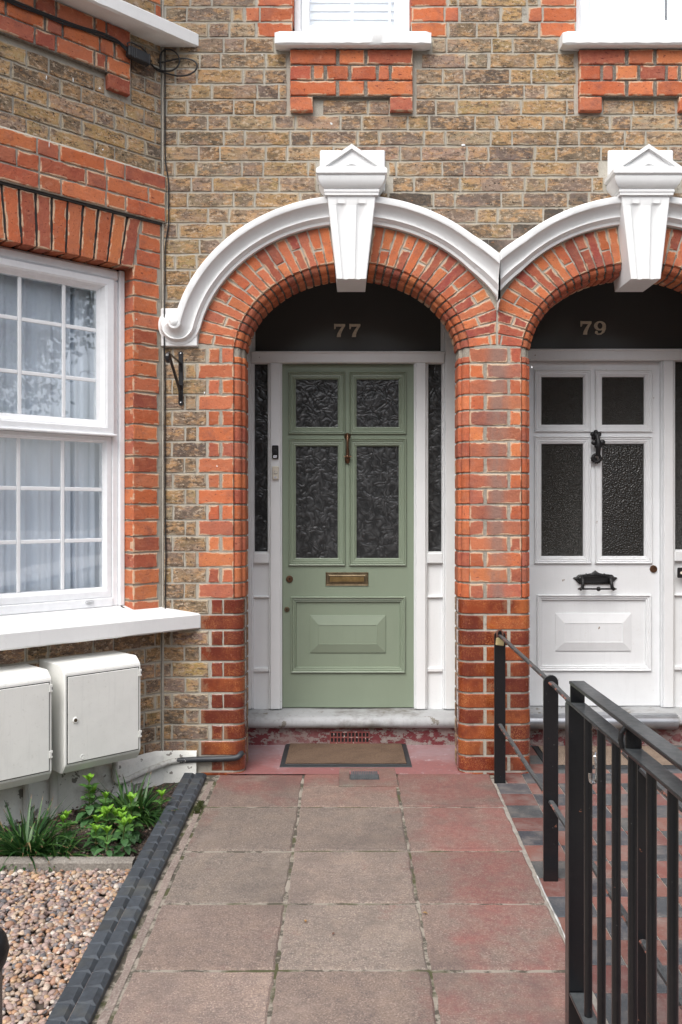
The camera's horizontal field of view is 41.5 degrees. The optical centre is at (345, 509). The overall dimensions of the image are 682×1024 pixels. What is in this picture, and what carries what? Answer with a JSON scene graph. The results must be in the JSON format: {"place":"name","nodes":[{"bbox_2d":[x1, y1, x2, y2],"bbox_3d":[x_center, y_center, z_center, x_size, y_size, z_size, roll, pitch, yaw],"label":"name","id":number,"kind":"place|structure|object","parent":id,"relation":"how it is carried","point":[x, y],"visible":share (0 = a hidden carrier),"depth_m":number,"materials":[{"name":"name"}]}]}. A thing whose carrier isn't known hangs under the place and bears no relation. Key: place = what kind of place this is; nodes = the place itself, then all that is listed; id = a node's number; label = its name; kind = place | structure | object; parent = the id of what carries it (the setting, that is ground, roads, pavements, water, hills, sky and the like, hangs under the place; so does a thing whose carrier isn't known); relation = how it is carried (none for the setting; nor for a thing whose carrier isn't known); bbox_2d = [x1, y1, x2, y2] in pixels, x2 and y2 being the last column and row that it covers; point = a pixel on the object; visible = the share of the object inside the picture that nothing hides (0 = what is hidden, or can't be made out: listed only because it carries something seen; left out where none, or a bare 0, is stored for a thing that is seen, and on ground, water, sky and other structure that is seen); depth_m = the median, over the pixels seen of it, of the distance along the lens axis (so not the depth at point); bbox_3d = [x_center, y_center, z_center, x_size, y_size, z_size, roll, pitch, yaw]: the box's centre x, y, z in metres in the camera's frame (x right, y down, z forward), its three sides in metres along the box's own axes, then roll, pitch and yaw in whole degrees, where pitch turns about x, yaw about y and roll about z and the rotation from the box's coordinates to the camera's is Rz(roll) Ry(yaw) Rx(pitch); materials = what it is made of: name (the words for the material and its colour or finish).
{"place":"outdoors","nodes":[
{"label":"outdoors","id":0,"kind":"place"},
{"bbox_2d":[0,868,129,1023],"bbox_3d":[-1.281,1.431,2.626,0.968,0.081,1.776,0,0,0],"label":"gravel","id":1,"kind":"structure","parent":0,"point":[84,920],"depth_m":3.05,"materials":[{"name":"beige gravel"}]},
{"bbox_2d":[248,774,397,774],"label":"ground","id":2,"kind":"structure","parent":0,"point":[280,774],"depth_m":4.79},
{"bbox_2d":[0,927,9,1023],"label":"iron post","id":3,"kind":"object","parent":2,"relation":"on","point":[4,946],"visible":1,"depth_m":1.90,"materials":[{"name":"black metal"}]},
{"bbox_2d":[0,857,135,874],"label":"concrete edging","id":4,"kind":"object","parent":2,"relation":"on","point":[65,864],"visible":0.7,"depth_m":3.51,"materials":[{"name":"grey concrete"}]},
{"bbox_2d":[0,783,178,859],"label":"soil","id":5,"kind":"structure","parent":2,"relation":"on","point":[166,794],"depth_m":3.94,"materials":[{"name":"brown soil"}]},
{"bbox_2d":[0,794,103,873],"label":"grass tuft","id":6,"kind":"object","parent":5,"relation":"on","point":[19,843],"visible":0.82,"depth_m":3.68,"materials":[{"name":"green plant"}]},
{"bbox_2d":[21,828,94,871],"bbox_3d":[-1.178,1.377,3.642,0.424,0.159,0.305,0,0,22],"label":"grass tuft","id":7,"kind":"object","parent":5,"relation":"on","point":[54,854],"visible":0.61,"depth_m":3.63,"materials":[{"name":"green plant"}]},
{"bbox_2d":[54,810,77,848],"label":"leafy plant","id":8,"kind":"object","parent":5,"relation":"on","point":[64,815],"visible":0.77,"depth_m":3.75,"materials":[{"name":"green plant"}]},
{"bbox_2d":[75,773,102,828],"bbox_3d":[-1.135,1.292,4.008,0.134,0.241,0.143,0,0,0],"label":"leafy plant","id":9,"kind":"object","parent":5,"relation":"on","point":[89,808],"visible":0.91,"depth_m":3.99,"materials":[{"name":"green plant"}]},
{"bbox_2d":[83,814,109,854],"bbox_3d":[-1.028,1.337,3.711,0.115,0.159,0.120,0,0,24],"label":"leafy plant","id":10,"kind":"object","parent":5,"relation":"on","point":[95,830],"visible":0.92,"depth_m":3.70,"materials":[{"name":"green plant"}]},
{"bbox_2d":[93,825,118,856],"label":"leafy plant","id":11,"kind":"object","parent":5,"relation":"on","point":[109,853],"visible":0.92,"depth_m":3.59,"materials":[{"name":"green plant"}]},
{"bbox_2d":[92,791,120,844],"bbox_3d":[-1.014,1.306,3.826,0.126,0.211,0.146,0,0,-39],"label":"leafy plant","id":12,"kind":"object","parent":5,"relation":"on","point":[104,810],"visible":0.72,"depth_m":3.81,"materials":[{"name":"green plant"}]},
{"bbox_2d":[112,816,137,856],"bbox_3d":[-0.901,1.332,3.647,0.097,0.159,0.106,0,0,21],"label":"leafy plant","id":13,"kind":"object","parent":5,"relation":"on","point":[124,842],"visible":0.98,"depth_m":3.65,"materials":[{"name":"green plant"}]},
{"bbox_2d":[113,792,143,846],"bbox_3d":[-0.915,1.309,3.793,0.149,0.218,0.156,0,0,0],"label":"leafy plant","id":14,"kind":"object","parent":5,"relation":"on","point":[130,820],"visible":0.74,"depth_m":3.78,"materials":[{"name":"green plant"}]},
{"bbox_2d":[76,770,181,833],"bbox_3d":[-1.002,1.348,4.065,0.636,0.315,0.562,0,0,30],"label":"grass tuft","id":15,"kind":"object","parent":5,"relation":"on","point":[145,800],"visible":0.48,"depth_m":4.07,"materials":[{"name":"green plant"}]},
{"bbox_2d":[133,805,177,829],"bbox_3d":[-0.872,1.368,3.950,0.259,0.078,0.252,0,0,32],"label":"leafy plant","id":16,"kind":"object","parent":5,"relation":"on","point":[152,818],"visible":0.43,"depth_m":3.97,"materials":[{"name":"green plant"}]},
{"bbox_2d":[152,789,170,820],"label":"leafy plant","id":17,"kind":"object","parent":5,"relation":"on","point":[161,793],"visible":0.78,"depth_m":4.05,"materials":[{"name":"green plant"}]},
{"bbox_2d":[45,773,206,1023],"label":"path edging","id":18,"kind":"object","parent":2,"relation":"on","point":[79,1001],"visible":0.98,"depth_m":3.01,"materials":[{"name":"grey brick"}]},
{"bbox_2d":[0,0,532,826],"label":"terraced house","id":19,"kind":"structure","parent":2,"relation":"on","point":[328,324],"depth_m":4.57,"materials":[{"name":"brick"}]},
{"bbox_2d":[23,784,28,822],"bbox_3d":[-1.426,1.355,4.023,0.025,0.410,0.024,0,0,0],"label":"conduit","id":20,"kind":"object","parent":19,"relation":"attached to","point":[25,799],"visible":0.26,"depth_m":4.01,"materials":[{"name":"grey plastic"}]},
{"bbox_2d":[0,664,52,789],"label":"meter box","id":21,"kind":"object","parent":19,"relation":"attached to","point":[26,750],"visible":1,"depth_m":3.81,"materials":[{"name":"white plastic"}]},
{"bbox_2d":[0,683,48,780],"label":"door","id":22,"kind":"structure","parent":21,"relation":"in","point":[24,711],"depth_m":3.80,"materials":[{"name":"white plastic"}]},
{"bbox_2d":[49,770,57,818],"bbox_3d":[-1.330,1.355,4.111,0.040,0.410,0.039,0,0,0],"label":"conduit","id":23,"kind":"object","parent":19,"relation":"attached to","point":[53,785],"visible":0.31,"depth_m":4.09,"materials":[{"name":"grey plastic"}]},
{"bbox_2d":[0,246,124,614],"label":"window frame","id":24,"kind":"structure","parent":19,"relation":"in","point":[62,321],"depth_m":4.32,"materials":[{"name":"plastic"}]},
{"bbox_2d":[2,0,127,51],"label":"cable","id":25,"kind":"object","parent":19,"relation":"attached to","point":[74,25],"visible":1,"depth_m":4.16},
{"bbox_2d":[39,650,141,773],"bbox_3d":[-1.170,0.923,4.151,0.383,0.479,0.255,0,0,-44],"label":"meter box","id":26,"kind":"object","parent":19,"relation":"attached to","point":[95,709],"visible":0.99,"depth_m":4.04,"materials":[{"name":"white plastic"}]},
{"bbox_2d":[68,668,137,763],"bbox_3d":[-1.085,0.924,4.063,0.352,0.378,0.011,0,0,-44],"label":"door","id":27,"kind":"structure","parent":26,"relation":"in","point":[103,707],"depth_m":4.06,"materials":[{"name":"white plastic"}]},
{"bbox_2d":[121,48,168,608],"bbox_3d":[-0.995,-0.910,4.496,0.242,2.850,0.051,0,0,-24],"label":"cable","id":28,"kind":"object","parent":19,"relation":"attached to","point":[164,336],"visible":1,"depth_m":4.55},
{"bbox_2d":[126,42,197,76],"bbox_3d":[-0.931,-2.258,4.501,0.371,0.140,0.123,0,0,-33],"label":"junction box","id":29,"kind":"object","parent":19,"relation":"attached to","point":[139,56],"visible":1,"depth_m":4.44,"materials":[{"name":"plastic"}]},
{"bbox_2d":[165,351,182,405],"bbox_3d":[-0.833,-0.664,4.388,0.023,0.276,0.355,0,0,0],"label":"hanging bracket","id":30,"kind":"object","parent":19,"relation":"attached to","point":[179,379],"visible":1,"depth_m":4.55,"materials":[{"name":"black metal"}]},
{"bbox_2d":[112,751,243,784],"bbox_3d":[-0.833,1.271,4.497,0.658,0.122,0.139,0,0,-21],"label":"gas pipe","id":31,"kind":"object","parent":19,"relation":"attached to","point":[165,763],"visible":0.94,"depth_m":4.53,"materials":[{"name":"grey metal"}]},
{"bbox_2d":[272,445,278,458],"bbox_3d":[-0.399,-0.329,5.145,0.037,0.076,0.019,0,0,0],"label":"doorbell","id":32,"kind":"object","parent":19,"relation":"attached to","point":[275,451],"visible":1,"depth_m":5.14,"materials":[{"name":"black plastic"}]},
{"bbox_2d":[272,466,278,479],"bbox_3d":[-0.397,-0.210,5.145,0.037,0.076,0.018,0,0,0],"label":"doorbell","id":33,"kind":"object","parent":19,"relation":"attached to","point":[275,472],"visible":1,"depth_m":5.14,"materials":[{"name":"beige plastic"}]},
{"bbox_2d":[282,364,413,706],"bbox_3d":[0.017,0.152,5.197,0.771,1.981,0.096,0,0,0],"label":"door","id":34,"kind":"structure","parent":19,"relation":"in","point":[348,429],"depth_m":5.20,"materials":[{"name":"green paint"}]},
{"bbox_2d":[294,0,409,30],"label":"window","id":35,"kind":"structure","parent":19,"relation":"in","point":[309,15],"depth_m":4.72,"materials":[{"name":"plastic"}]},
{"bbox_2d":[480,0,681,771],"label":"terraced house","id":36,"kind":"structure","parent":2,"relation":"on","point":[586,136],"depth_m":5.15,"materials":[{"name":"brick"}]},
{"bbox_2d":[529,362,658,705],"bbox_3d":[1.436,0.140,5.192,0.771,1.985,0.106,0,0,0],"label":"door","id":37,"kind":"structure","parent":36,"relation":"in","point":[594,426],"depth_m":5.20,"materials":[{"name":"white paint"}]},
{"bbox_2d":[576,0,681,30],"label":"window","id":38,"kind":"structure","parent":36,"relation":"in","point":[591,15],"depth_m":4.65,"materials":[{"name":"plastic"}]},
{"bbox_2d":[677,568,681,577],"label":"doorbell","id":39,"kind":"object","parent":36,"relation":"attached to","point":[679,572],"visible":1,"depth_m":5.14,"materials":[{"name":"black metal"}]},
{"bbox_2d":[494,631,681,1023],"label":"railing","id":40,"kind":"object","parent":2,"relation":"on","point":[548,787],"visible":0.66,"depth_m":3.33,"materials":[{"name":"black metal"}]},
{"bbox_2d":[495,629,503,645],"bbox_3d":[0.757,0.625,4.400,0.043,0.081,0.016,0,0,0],"label":"padlock","id":41,"kind":"object","parent":40,"relation":"attached to","point":[499,642],"visible":0.92,"depth_m":4.39,"materials":[{"name":"gold metal"}]},
{"bbox_2d":[91,774,596,1023],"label":"garden path","id":42,"kind":"structure","parent":0,"point":[258,870],"depth_m":3.06,"materials":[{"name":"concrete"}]},
{"bbox_2d":[193,800,204,813],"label":"moss","id":43,"kind":"object","parent":42,"relation":"on","point":[198,807],"visible":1,"depth_m":4.08,"materials":[{"name":"green plant"}]},
{"bbox_2d":[339,768,397,786],"bbox_3d":[0.114,1.363,4.517,0.290,0.058,0.277,0,0,0],"label":"drain cover","id":44,"kind":"object","parent":42,"relation":"on","point":[385,777],"visible":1,"depth_m":4.50,"materials":[{"name":"metal"}]},
{"bbox_2d":[565,681,681,1023],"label":"iron gate","id":45,"kind":"structure","parent":42,"relation":"on","point":[582,717],"depth_m":1.96,"materials":[{"name":"black metal"}]},
{"bbox_2d":[227,745,471,773],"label":"porch floor","id":46,"kind":"structure","parent":0,"point":[424,759],"depth_m":4.73,"materials":[{"name":"red paint"}]},
{"bbox_2d":[280,743,411,766],"bbox_3d":[0.004,1.324,4.875,0.690,0.024,0.421,0,0,0],"label":"doormat","id":47,"kind":"object","parent":46,"relation":"on","point":[362,755],"visible":1,"depth_m":4.83,"materials":[{"name":"fabric"}]},
{"bbox_2d":[491,745,681,1023],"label":"tiled path","id":48,"kind":"structure","parent":0,"point":[520,796],"depth_m":3.56,"materials":[{"name":"tile"}]},
{"bbox_2d":[537,876,564,937],"bbox_3d":[0.717,1.382,3.020,0.011,0.024,0.720,0,0,0],"label":"mortar fillet","id":49,"kind":"object","parent":48,"relation":"on","point":[555,915],"visible":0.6,"depth_m":3.13,"materials":[{"name":"grey concrete"}]},
{"bbox_2d":[532,746,677,768],"bbox_3d":[1.421,1.325,4.838,0.758,0.024,0.395,0,0,0],"label":"doormat","id":50,"kind":"object","parent":48,"relation":"on","point":[659,758],"visible":0.24,"depth_m":4.80,"materials":[{"name":"fabric"}]}
]}

